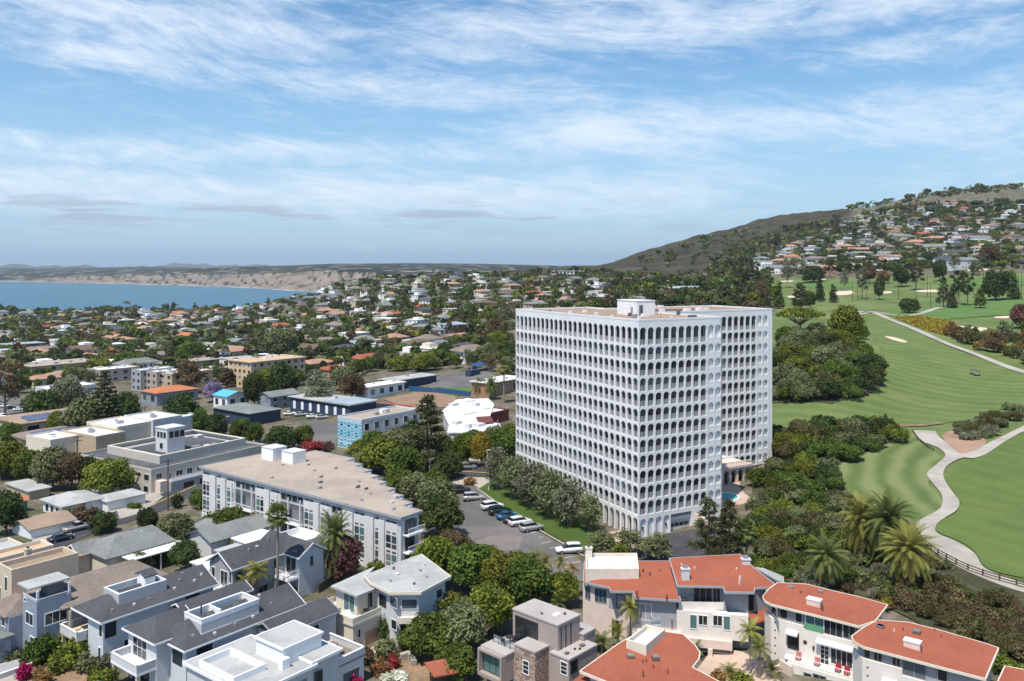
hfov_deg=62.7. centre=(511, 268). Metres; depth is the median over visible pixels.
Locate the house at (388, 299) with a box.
[381,298,401,305]
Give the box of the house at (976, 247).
[969,246,980,249]
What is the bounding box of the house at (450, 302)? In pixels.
[445,300,465,307]
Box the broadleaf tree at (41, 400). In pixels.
[19,389,63,412]
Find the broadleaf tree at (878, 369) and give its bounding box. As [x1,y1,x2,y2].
[857,363,887,376]
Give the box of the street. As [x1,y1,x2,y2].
[342,454,487,477]
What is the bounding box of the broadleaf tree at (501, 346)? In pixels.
[493,340,509,350]
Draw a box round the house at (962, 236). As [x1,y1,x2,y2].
[948,234,973,237]
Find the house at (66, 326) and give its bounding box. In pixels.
[61,325,75,329]
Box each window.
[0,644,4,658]
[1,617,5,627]
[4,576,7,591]
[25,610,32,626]
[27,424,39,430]
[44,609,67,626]
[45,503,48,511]
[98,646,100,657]
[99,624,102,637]
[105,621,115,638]
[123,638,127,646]
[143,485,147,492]
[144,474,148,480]
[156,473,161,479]
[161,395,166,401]
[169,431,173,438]
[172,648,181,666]
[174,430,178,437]
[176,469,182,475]
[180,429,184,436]
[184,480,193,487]
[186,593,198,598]
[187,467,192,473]
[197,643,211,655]
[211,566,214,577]
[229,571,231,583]
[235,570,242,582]
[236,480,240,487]
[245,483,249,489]
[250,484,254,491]
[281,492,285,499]
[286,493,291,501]
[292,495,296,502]
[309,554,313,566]
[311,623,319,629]
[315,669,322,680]
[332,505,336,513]
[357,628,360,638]
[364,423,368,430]
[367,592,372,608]
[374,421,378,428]
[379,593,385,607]
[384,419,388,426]
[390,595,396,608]
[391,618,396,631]
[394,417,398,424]
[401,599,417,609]
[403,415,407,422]
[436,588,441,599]
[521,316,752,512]
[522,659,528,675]
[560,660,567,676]
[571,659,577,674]
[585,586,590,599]
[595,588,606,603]
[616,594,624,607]
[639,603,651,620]
[643,327,650,338]
[643,347,650,354]
[643,362,650,369]
[643,378,650,385]
[643,393,650,400]
[643,408,650,415]
[643,424,650,431]
[643,439,650,446]
[643,455,650,462]
[643,470,650,477]
[643,485,650,492]
[651,327,658,343]
[651,347,658,358]
[651,362,658,373]
[651,377,658,388]
[651,392,658,403]
[651,408,658,418]
[651,423,658,433]
[651,438,658,449]
[651,454,658,464]
[651,469,658,479]
[651,484,658,494]
[659,327,665,338]
[659,346,665,353]
[659,362,665,368]
[659,438,665,444]
[666,326,673,342]
[666,346,673,357]
[666,361,673,372]
[666,376,673,387]
[666,391,673,402]
[666,406,673,417]
[666,421,673,432]
[666,436,673,447]
[666,452,673,462]
[666,467,673,477]
[666,482,673,492]
[674,326,680,337]
[681,326,688,336]
[681,345,688,351]
[681,360,688,366]
[681,375,688,381]
[681,390,688,396]
[681,405,688,411]
[681,420,688,426]
[681,435,688,441]
[681,450,688,456]
[681,465,688,471]
[681,479,688,486]
[689,326,695,341]
[689,345,695,356]
[689,374,695,385]
[689,389,695,400]
[696,325,702,340]
[696,344,702,355]
[696,359,702,370]
[696,374,702,385]
[696,389,702,399]
[696,404,702,414]
[696,418,702,429]
[696,433,702,443]
[696,448,702,458]
[696,463,702,473]
[696,478,702,488]
[698,615,707,625]
[713,615,722,626]
[771,606,776,619]
[780,609,787,619]
[787,633,798,650]
[795,612,802,623]
[803,671,811,676]
[813,673,825,679]
[863,649,870,658]
[873,652,882,662]
[892,657,900,667]
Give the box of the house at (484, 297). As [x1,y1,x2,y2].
[476,297,493,298]
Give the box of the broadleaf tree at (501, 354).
[498,351,510,362]
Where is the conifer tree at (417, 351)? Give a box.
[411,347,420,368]
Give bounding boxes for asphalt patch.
[475,533,523,550]
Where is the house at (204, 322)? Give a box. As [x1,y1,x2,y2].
[192,321,214,324]
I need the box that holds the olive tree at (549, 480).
[530,468,564,517]
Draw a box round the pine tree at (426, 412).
[401,394,452,472]
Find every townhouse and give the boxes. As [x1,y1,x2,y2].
[573,616,718,680]
[583,545,680,639]
[669,554,774,656]
[762,582,887,680]
[851,620,998,680]
[997,666,1023,680]
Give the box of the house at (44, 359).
[32,358,52,361]
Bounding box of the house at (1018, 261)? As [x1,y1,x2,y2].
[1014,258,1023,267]
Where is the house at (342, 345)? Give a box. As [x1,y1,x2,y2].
[330,344,360,351]
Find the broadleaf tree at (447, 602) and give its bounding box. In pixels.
[433,586,468,612]
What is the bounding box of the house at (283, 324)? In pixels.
[267,322,291,327]
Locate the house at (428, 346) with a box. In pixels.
[420,342,437,349]
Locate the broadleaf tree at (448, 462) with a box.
[429,449,464,479]
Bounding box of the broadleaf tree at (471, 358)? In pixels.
[465,351,478,365]
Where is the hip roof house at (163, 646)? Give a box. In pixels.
[99,583,340,680]
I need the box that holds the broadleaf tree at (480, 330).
[476,328,486,334]
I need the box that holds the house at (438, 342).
[431,339,447,344]
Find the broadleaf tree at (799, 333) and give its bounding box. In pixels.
[789,327,813,342]
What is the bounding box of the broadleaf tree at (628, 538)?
[611,527,647,550]
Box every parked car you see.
[6,405,17,408]
[46,532,74,542]
[283,411,295,415]
[294,411,307,415]
[306,413,316,417]
[315,414,327,418]
[449,484,470,492]
[462,462,476,469]
[462,491,484,501]
[480,500,503,509]
[487,504,510,515]
[495,510,518,518]
[501,514,521,522]
[507,515,532,526]
[518,520,543,532]
[555,541,582,554]
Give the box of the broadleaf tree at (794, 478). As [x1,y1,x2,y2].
[780,472,809,485]
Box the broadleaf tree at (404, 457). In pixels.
[381,445,427,472]
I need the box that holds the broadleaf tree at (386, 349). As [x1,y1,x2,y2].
[369,345,397,352]
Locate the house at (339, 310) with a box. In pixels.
[329,309,347,313]
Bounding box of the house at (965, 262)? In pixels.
[946,257,978,270]
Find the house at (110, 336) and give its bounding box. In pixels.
[101,335,119,337]
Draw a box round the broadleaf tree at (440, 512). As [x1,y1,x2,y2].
[418,493,465,532]
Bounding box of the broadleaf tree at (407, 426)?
[397,423,425,439]
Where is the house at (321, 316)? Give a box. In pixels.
[311,315,327,319]
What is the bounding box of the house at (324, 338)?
[316,337,333,339]
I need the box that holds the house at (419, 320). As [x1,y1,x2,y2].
[407,317,430,324]
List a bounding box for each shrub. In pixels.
[3,647,21,661]
[13,661,32,680]
[18,639,49,665]
[22,632,71,662]
[31,665,54,680]
[45,650,75,675]
[48,627,87,662]
[62,507,75,515]
[73,502,99,521]
[74,649,99,675]
[86,665,118,680]
[88,652,111,668]
[126,502,142,508]
[152,551,171,564]
[170,492,184,507]
[198,511,215,519]
[301,439,323,451]
[322,440,335,451]
[351,673,363,680]
[364,645,375,663]
[366,560,384,570]
[369,655,390,677]
[372,636,399,659]
[377,614,389,640]
[379,669,409,680]
[387,651,401,671]
[396,630,412,650]
[462,476,476,484]
[470,604,493,649]
[595,636,606,650]
[708,668,725,680]
[727,669,753,680]
[752,561,766,567]
[759,557,770,562]
[777,528,788,538]
[778,488,807,503]
[785,563,804,577]
[790,529,816,552]
[792,569,813,581]
[796,553,812,564]
[796,570,821,586]
[807,575,830,587]
[816,456,840,466]
[816,533,838,544]
[824,500,846,509]
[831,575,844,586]
[836,580,856,593]
[851,564,870,583]
[856,583,875,590]
[858,429,873,439]
[864,550,883,565]
[864,587,880,598]
[868,572,889,581]
[871,596,893,609]
[874,586,892,598]
[885,580,899,587]
[886,560,903,574]
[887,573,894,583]
[891,581,907,590]
[892,594,913,610]
[903,593,921,611]
[907,586,923,593]
[917,564,936,572]
[921,585,945,603]
[922,580,935,591]
[924,554,937,561]
[924,575,940,585]
[927,559,944,569]
[941,578,966,591]
[947,574,959,584]
[948,588,974,609]
[950,329,960,340]
[952,621,976,639]
[953,584,976,601]
[956,324,977,342]
[963,324,979,333]
[966,419,979,425]
[968,603,991,617]
[971,593,988,606]
[975,605,1003,622]
[977,422,986,432]
[981,430,992,438]
[983,328,998,336]
[986,604,1002,611]
[988,410,1010,419]
[991,331,1008,342]
[992,652,1023,672]
[993,416,1008,427]
[994,340,1007,351]
[996,321,1013,333]
[998,413,1009,419]
[1000,401,1016,410]
[1001,345,1011,356]
[1003,331,1019,341]
[1004,640,1023,658]
[1008,344,1023,357]
[1010,642,1023,660]
[1016,321,1023,331]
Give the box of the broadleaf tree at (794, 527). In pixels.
[782,525,803,536]
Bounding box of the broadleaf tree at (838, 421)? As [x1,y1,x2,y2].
[834,418,843,429]
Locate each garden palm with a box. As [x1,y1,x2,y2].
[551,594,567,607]
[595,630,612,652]
[608,617,626,643]
[695,639,703,655]
[718,662,739,680]
[760,655,782,680]
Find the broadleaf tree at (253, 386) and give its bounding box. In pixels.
[242,371,266,403]
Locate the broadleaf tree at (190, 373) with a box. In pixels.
[171,357,208,386]
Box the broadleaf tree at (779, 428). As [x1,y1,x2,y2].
[772,424,789,433]
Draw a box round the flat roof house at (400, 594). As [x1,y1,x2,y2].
[329,554,450,645]
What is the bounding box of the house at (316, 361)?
[305,358,336,365]
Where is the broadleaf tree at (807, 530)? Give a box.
[801,525,824,535]
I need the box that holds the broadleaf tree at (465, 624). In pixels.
[437,599,486,648]
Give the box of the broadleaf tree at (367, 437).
[358,430,388,449]
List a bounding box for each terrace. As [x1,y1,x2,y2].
[0,655,26,680]
[722,482,749,512]
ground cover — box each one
[752,435,1023,667]
[772,346,882,403]
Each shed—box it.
[4,479,51,499]
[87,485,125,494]
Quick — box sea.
[0,281,317,312]
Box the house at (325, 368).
[320,365,345,376]
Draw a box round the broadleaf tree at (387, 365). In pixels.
[384,360,391,370]
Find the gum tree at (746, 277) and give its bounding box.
[738,265,753,305]
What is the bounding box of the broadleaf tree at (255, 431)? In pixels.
[246,421,264,441]
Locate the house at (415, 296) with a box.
[410,292,427,302]
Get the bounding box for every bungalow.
[39,488,147,512]
[67,525,180,573]
[186,513,271,556]
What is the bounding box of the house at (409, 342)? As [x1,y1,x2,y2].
[400,339,430,344]
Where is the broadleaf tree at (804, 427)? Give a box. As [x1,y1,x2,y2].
[790,420,815,437]
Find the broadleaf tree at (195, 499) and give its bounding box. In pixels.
[188,489,202,508]
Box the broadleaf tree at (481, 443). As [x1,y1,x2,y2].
[470,431,492,465]
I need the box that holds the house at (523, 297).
[521,291,545,298]
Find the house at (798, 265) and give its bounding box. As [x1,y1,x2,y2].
[796,264,825,271]
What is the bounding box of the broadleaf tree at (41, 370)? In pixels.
[34,368,46,373]
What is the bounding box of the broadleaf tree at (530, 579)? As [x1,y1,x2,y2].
[503,558,554,603]
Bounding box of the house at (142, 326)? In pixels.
[137,325,152,328]
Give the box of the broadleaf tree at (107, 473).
[77,457,138,493]
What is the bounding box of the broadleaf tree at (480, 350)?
[474,346,488,359]
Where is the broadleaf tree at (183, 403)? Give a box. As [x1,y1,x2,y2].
[161,391,199,414]
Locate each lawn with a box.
[479,481,614,550]
[837,432,941,523]
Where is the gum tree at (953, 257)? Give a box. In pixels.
[947,252,960,269]
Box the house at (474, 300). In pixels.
[469,299,486,302]
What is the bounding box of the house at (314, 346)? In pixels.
[297,343,319,352]
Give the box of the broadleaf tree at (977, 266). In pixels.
[974,261,983,271]
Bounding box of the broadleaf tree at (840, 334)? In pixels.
[825,328,850,343]
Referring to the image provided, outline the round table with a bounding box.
[505,634,514,643]
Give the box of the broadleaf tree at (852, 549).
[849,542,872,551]
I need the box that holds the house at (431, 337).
[411,334,442,340]
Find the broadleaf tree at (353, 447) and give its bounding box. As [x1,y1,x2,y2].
[344,439,365,456]
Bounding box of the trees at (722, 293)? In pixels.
[0,183,1023,374]
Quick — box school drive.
[428,369,495,387]
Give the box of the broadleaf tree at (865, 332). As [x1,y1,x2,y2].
[854,326,869,338]
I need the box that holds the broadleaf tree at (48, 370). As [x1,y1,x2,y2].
[44,367,53,372]
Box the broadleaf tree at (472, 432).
[461,429,478,442]
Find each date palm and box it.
[314,503,353,584]
[472,377,485,393]
[483,375,498,399]
[804,529,852,588]
[837,488,879,563]
[860,484,915,560]
[875,518,944,585]
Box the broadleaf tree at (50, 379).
[46,374,56,384]
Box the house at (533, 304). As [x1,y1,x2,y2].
[522,301,547,307]
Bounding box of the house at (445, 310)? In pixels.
[442,308,456,313]
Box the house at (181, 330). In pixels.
[169,328,196,333]
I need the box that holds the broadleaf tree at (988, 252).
[976,244,1005,266]
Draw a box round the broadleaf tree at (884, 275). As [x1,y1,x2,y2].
[875,270,891,281]
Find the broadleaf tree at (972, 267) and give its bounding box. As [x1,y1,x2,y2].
[969,261,976,271]
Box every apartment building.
[131,366,173,391]
[146,368,177,388]
[162,368,212,389]
[198,443,424,569]
[228,354,306,386]
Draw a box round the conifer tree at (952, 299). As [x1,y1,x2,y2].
[946,285,957,307]
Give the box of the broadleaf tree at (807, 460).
[796,458,814,465]
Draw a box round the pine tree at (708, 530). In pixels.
[685,496,727,555]
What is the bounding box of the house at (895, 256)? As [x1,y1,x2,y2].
[887,254,903,262]
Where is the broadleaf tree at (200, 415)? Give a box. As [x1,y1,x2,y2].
[191,406,207,430]
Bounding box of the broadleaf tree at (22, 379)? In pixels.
[11,375,26,392]
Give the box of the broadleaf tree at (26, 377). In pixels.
[20,375,29,385]
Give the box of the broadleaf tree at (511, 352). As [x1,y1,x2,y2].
[500,347,515,357]
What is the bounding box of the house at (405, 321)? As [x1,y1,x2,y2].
[402,318,412,325]
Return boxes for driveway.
[32,532,59,540]
[637,527,722,560]
[697,650,779,680]
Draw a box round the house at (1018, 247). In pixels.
[1014,245,1023,249]
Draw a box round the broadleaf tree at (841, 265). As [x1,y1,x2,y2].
[835,261,852,271]
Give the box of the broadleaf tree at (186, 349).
[174,341,206,358]
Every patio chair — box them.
[500,637,507,644]
[795,651,801,661]
[813,656,819,665]
[834,663,840,673]
[843,666,849,674]
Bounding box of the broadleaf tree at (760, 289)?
[754,280,767,307]
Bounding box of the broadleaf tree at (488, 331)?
[481,328,496,340]
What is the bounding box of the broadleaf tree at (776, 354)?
[772,350,793,363]
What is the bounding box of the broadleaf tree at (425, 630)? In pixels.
[403,611,453,658]
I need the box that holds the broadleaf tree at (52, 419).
[45,410,64,427]
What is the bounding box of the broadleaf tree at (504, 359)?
[500,355,512,364]
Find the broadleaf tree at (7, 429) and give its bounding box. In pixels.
[0,421,24,443]
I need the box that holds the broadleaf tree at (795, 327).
[789,326,801,329]
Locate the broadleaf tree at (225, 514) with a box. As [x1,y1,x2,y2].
[211,505,244,524]
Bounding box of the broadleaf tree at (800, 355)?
[795,353,817,363]
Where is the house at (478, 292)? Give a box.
[473,289,489,296]
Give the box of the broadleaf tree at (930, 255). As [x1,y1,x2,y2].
[920,251,936,259]
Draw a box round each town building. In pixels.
[0,341,46,345]
[0,408,65,433]
[10,426,75,446]
[16,358,93,374]
[35,381,95,393]
[87,364,139,382]
[155,357,218,367]
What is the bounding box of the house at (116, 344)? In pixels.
[112,342,125,345]
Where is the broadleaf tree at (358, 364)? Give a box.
[350,359,363,372]
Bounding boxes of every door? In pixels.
[13,525,20,535]
[22,527,29,538]
[133,636,146,660]
[133,673,148,680]
[220,569,227,586]
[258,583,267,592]
[286,556,295,574]
[342,665,359,680]
[343,593,354,613]
[364,625,378,645]
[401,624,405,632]
[405,518,413,533]
[405,536,413,551]
[483,652,499,676]
[515,615,537,640]
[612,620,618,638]
[662,605,669,624]
[671,517,688,529]
[690,614,696,628]
[693,588,711,601]
[699,648,707,651]
[712,638,730,653]
[713,588,720,601]
[723,615,730,630]
[749,594,753,610]
[805,615,823,632]
[820,645,828,664]
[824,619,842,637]
[830,648,852,669]
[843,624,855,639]
[902,659,926,680]
[937,669,947,680]
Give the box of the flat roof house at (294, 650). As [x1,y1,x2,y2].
[182,620,364,680]
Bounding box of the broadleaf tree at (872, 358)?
[855,353,889,371]
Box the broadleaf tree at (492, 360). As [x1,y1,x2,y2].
[484,355,497,367]
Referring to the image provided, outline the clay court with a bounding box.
[384,392,456,407]
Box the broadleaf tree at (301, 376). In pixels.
[293,368,305,381]
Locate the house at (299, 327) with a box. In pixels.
[293,324,305,329]
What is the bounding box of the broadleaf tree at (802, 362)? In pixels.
[785,356,815,371]
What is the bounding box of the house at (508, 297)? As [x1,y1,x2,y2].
[499,295,513,301]
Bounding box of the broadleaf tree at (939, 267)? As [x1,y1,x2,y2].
[932,259,947,280]
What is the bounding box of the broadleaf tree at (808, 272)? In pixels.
[801,265,826,282]
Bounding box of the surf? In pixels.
[3,281,316,291]
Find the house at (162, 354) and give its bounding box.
[157,351,176,357]
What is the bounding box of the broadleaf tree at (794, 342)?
[786,340,804,347]
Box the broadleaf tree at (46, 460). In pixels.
[28,445,68,489]
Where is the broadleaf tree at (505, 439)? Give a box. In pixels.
[487,428,515,457]
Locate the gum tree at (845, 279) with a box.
[839,267,848,290]
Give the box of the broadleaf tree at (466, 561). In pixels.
[445,540,494,592]
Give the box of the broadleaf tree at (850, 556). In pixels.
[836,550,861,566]
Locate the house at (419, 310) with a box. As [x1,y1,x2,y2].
[414,307,434,314]
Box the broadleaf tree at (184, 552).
[167,538,200,568]
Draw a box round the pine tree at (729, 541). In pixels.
[704,498,749,555]
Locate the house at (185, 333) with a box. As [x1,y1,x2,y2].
[177,332,199,336]
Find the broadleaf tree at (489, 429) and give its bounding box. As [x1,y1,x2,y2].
[484,424,504,434]
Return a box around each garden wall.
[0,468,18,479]
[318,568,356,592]
[376,403,410,408]
[399,650,416,665]
[409,386,470,395]
[763,659,792,676]
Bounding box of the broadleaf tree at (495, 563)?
[475,551,522,596]
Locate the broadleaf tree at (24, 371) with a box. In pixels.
[17,366,31,375]
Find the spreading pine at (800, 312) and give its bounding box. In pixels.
[775,306,825,326]
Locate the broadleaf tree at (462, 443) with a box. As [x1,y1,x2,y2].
[451,433,472,461]
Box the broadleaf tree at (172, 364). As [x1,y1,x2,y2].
[169,361,178,368]
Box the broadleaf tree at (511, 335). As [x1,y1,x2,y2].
[505,332,514,339]
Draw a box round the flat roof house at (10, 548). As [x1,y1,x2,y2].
[0,537,53,560]
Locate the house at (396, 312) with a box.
[377,311,400,314]
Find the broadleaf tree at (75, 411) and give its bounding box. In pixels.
[56,395,98,426]
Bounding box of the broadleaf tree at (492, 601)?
[467,579,517,633]
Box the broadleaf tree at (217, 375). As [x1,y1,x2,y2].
[214,366,228,384]
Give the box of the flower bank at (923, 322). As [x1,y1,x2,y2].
[894,315,952,336]
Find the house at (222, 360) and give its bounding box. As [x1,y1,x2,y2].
[219,355,251,363]
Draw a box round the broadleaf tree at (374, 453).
[357,436,402,473]
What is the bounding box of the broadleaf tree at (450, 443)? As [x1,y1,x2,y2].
[436,435,452,451]
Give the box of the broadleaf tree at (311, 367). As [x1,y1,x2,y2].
[306,365,319,375]
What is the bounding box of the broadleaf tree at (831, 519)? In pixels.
[817,512,845,530]
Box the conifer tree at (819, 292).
[814,275,825,301]
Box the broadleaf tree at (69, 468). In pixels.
[53,451,85,489]
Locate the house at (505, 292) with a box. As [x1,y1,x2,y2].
[495,291,511,294]
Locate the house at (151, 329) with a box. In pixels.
[145,327,164,336]
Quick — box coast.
[0,263,596,291]
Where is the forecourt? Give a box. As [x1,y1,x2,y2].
[117,492,162,518]
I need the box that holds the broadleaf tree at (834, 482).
[825,476,846,488]
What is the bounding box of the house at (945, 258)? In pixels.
[932,256,950,262]
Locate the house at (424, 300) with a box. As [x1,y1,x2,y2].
[419,298,433,303]
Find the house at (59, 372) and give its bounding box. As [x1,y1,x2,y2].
[46,370,84,380]
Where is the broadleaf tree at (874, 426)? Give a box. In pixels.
[858,416,879,433]
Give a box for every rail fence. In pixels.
[912,429,933,450]
[919,533,1023,587]
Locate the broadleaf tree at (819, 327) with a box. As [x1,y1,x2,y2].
[803,322,827,333]
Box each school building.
[211,402,282,423]
[337,405,418,447]
[378,373,438,388]
[442,398,500,440]
[469,375,515,397]
[491,407,508,422]
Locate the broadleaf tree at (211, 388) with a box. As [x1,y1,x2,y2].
[203,381,225,401]
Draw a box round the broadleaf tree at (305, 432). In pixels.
[294,424,314,444]
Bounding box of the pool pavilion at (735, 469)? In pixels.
[722,458,752,483]
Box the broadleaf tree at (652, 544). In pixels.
[637,530,673,560]
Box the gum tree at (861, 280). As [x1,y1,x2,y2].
[855,266,868,298]
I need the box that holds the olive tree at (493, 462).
[481,445,511,488]
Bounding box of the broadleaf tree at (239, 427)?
[228,418,250,438]
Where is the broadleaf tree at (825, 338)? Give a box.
[815,331,840,345]
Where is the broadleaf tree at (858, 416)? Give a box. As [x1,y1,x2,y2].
[851,414,868,418]
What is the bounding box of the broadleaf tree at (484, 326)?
[478,322,487,331]
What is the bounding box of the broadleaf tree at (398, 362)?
[389,355,410,370]
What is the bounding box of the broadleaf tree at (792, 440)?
[788,436,802,444]
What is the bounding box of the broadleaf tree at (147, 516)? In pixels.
[136,507,158,526]
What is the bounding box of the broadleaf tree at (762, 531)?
[752,524,781,538]
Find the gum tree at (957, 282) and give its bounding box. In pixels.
[949,269,966,304]
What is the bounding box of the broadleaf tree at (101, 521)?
[86,511,117,533]
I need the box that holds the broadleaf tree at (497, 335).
[485,331,505,342]
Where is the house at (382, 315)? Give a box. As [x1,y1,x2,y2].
[373,313,392,317]
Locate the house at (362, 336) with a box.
[351,335,374,339]
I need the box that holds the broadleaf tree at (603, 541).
[585,527,617,552]
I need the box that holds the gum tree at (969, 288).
[960,270,976,305]
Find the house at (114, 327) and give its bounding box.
[102,325,124,329]
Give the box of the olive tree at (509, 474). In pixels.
[496,453,528,497]
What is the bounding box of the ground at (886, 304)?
[0,188,1023,680]
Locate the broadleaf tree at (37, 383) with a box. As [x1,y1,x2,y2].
[33,379,42,386]
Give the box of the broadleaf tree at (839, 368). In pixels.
[822,361,852,378]
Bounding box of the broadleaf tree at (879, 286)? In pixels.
[873,277,884,299]
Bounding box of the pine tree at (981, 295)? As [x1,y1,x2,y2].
[973,289,986,307]
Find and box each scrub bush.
[478,306,496,321]
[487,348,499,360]
[493,307,508,317]
[498,306,515,321]
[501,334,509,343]
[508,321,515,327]
[740,512,766,530]
[744,466,777,485]
[744,492,773,510]
[748,553,762,564]
[752,503,773,516]
[755,535,774,553]
[761,486,775,492]
[764,488,784,500]
[764,505,790,519]
[764,513,791,529]
[764,559,782,569]
[766,475,781,486]
[768,496,796,507]
[768,537,794,554]
[770,565,791,579]
[771,429,791,455]
[772,362,789,382]
[772,385,785,398]
[772,469,784,478]
[774,552,801,567]
[775,441,803,458]
[775,482,792,492]
[776,354,793,362]
[777,383,803,399]
[779,458,798,468]
[780,362,801,378]
[781,534,796,545]
[782,550,798,557]
[785,370,813,383]
[785,460,814,476]
[786,368,809,377]
[787,482,811,492]
[789,381,815,400]
[790,514,816,526]
[794,432,817,443]
[794,450,818,463]
[797,549,813,555]
[798,381,825,399]
[798,440,823,455]
[798,489,828,503]
[799,532,822,551]
[800,344,819,361]
[806,440,835,457]
[806,466,829,476]
[807,369,818,377]
[807,480,828,491]
[808,363,823,371]
[808,498,827,506]
[808,509,829,519]
[808,565,820,577]
[810,515,829,528]
[811,462,842,477]
[812,476,826,486]
[815,369,842,382]
[819,526,830,537]
[820,437,834,445]
[823,505,848,515]
[824,340,848,351]
[824,424,839,439]
[826,488,844,496]
[829,530,856,547]
[830,438,845,447]
[831,546,852,552]
[832,431,863,444]
[833,565,860,581]
[837,358,853,367]
[837,382,863,398]
[837,514,865,530]
[838,499,852,511]
[839,374,868,388]
[840,375,860,387]
[841,347,858,356]
[842,334,859,345]
[842,435,868,448]
[843,493,857,501]
[844,364,863,377]
[848,338,873,353]
[855,550,871,565]
[858,365,884,389]
[858,432,889,445]
[864,439,881,450]
[867,576,888,588]
[869,562,889,574]
[870,415,877,420]
[874,413,895,436]
[876,586,900,600]
[877,423,910,441]
[894,573,920,588]
[899,589,924,602]
[914,569,927,582]
[915,603,942,617]
[921,600,947,616]
[924,592,957,606]
[926,573,938,578]
[926,583,953,596]
[932,614,956,627]
[935,570,946,576]
[936,575,956,585]
[938,559,955,570]
[942,321,963,334]
[945,603,970,615]
[949,607,969,625]
[952,420,970,427]
[953,427,965,433]
[958,430,979,439]
[962,423,978,430]
[963,609,988,624]
[964,619,996,641]
[968,430,982,437]
[972,332,990,341]
[972,340,990,349]
[975,626,999,642]
[976,417,999,425]
[976,588,1000,605]
[980,414,995,424]
[980,423,1002,434]
[981,586,1013,608]
[987,617,1007,632]
[988,634,1015,656]
[991,607,1017,622]
[998,592,1022,607]
[1000,626,1023,642]
[1005,411,1023,420]
[1005,615,1023,628]
[1006,603,1023,613]
[1012,337,1020,343]
[1015,341,1023,347]
[1016,610,1023,618]
[1016,624,1023,639]
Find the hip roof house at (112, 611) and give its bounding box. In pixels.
[59,564,253,668]
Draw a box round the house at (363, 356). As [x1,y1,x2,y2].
[348,353,382,370]
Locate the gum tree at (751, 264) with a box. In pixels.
[749,259,760,279]
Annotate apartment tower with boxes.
[515,299,771,538]
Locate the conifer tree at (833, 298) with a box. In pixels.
[828,284,838,302]
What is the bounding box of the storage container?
[465,369,479,376]
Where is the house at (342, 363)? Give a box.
[333,354,357,365]
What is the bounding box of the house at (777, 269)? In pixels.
[768,265,795,273]
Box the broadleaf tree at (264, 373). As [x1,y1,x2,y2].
[255,368,269,384]
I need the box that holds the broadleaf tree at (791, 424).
[787,418,809,431]
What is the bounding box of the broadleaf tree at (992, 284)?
[979,269,1010,299]
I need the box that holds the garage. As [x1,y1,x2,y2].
[12,510,77,538]
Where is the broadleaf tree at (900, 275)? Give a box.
[892,267,910,286]
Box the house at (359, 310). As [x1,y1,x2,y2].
[350,308,367,315]
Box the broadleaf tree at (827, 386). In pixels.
[813,378,842,397]
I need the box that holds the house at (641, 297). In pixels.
[624,296,649,299]
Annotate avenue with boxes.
[23,483,202,547]
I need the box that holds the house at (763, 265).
[754,262,781,269]
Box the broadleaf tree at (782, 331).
[774,326,791,340]
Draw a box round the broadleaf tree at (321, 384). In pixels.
[302,369,335,397]
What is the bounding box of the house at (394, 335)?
[379,333,408,338]
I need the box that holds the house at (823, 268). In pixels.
[818,265,839,274]
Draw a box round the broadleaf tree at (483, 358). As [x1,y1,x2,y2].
[479,353,494,365]
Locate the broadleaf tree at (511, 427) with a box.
[499,423,515,434]
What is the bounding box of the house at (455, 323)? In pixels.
[440,321,468,333]
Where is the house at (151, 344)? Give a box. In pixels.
[137,342,156,347]
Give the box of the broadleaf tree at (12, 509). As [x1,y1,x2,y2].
[0,489,28,533]
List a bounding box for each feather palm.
[236,573,255,588]
[243,559,273,593]
[526,547,543,562]
[536,551,554,601]
[554,554,567,570]
[564,562,581,575]
[619,595,641,635]
[735,617,763,673]
[747,635,772,678]
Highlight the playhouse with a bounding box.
[20,495,29,511]
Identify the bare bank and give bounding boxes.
[27,659,87,680]
[389,654,469,680]
[943,431,985,452]
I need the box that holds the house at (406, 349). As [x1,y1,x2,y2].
[400,346,429,353]
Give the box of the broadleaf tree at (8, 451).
[0,440,28,477]
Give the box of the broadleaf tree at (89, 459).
[78,455,97,481]
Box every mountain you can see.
[0,264,268,267]
[136,263,214,266]
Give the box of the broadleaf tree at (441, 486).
[414,476,459,508]
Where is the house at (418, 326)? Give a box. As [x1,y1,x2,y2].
[411,324,437,328]
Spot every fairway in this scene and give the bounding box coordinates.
[772,313,1023,427]
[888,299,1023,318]
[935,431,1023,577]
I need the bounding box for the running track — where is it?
[376,402,415,406]
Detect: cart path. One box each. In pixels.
[857,303,960,315]
[860,313,1023,372]
[900,422,942,425]
[913,426,1023,591]
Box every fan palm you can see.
[264,502,291,586]
[497,366,511,403]
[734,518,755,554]
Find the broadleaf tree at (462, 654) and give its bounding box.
[433,640,477,680]
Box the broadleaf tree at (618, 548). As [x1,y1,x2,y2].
[604,543,633,552]
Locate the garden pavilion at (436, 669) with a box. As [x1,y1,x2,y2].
[424,658,471,680]
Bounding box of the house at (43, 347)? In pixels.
[26,345,51,349]
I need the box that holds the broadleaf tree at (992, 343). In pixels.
[984,337,1003,351]
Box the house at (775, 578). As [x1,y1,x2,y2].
[754,567,783,590]
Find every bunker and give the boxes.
[836,290,851,294]
[885,336,906,342]
[916,290,937,291]
[957,325,986,330]
[994,316,1009,317]
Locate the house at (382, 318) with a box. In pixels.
[372,317,396,321]
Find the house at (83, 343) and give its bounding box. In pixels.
[79,342,92,344]
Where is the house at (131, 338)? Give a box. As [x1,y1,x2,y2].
[115,336,137,341]
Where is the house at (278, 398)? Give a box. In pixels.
[257,388,300,407]
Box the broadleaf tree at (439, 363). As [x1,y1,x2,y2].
[433,357,441,369]

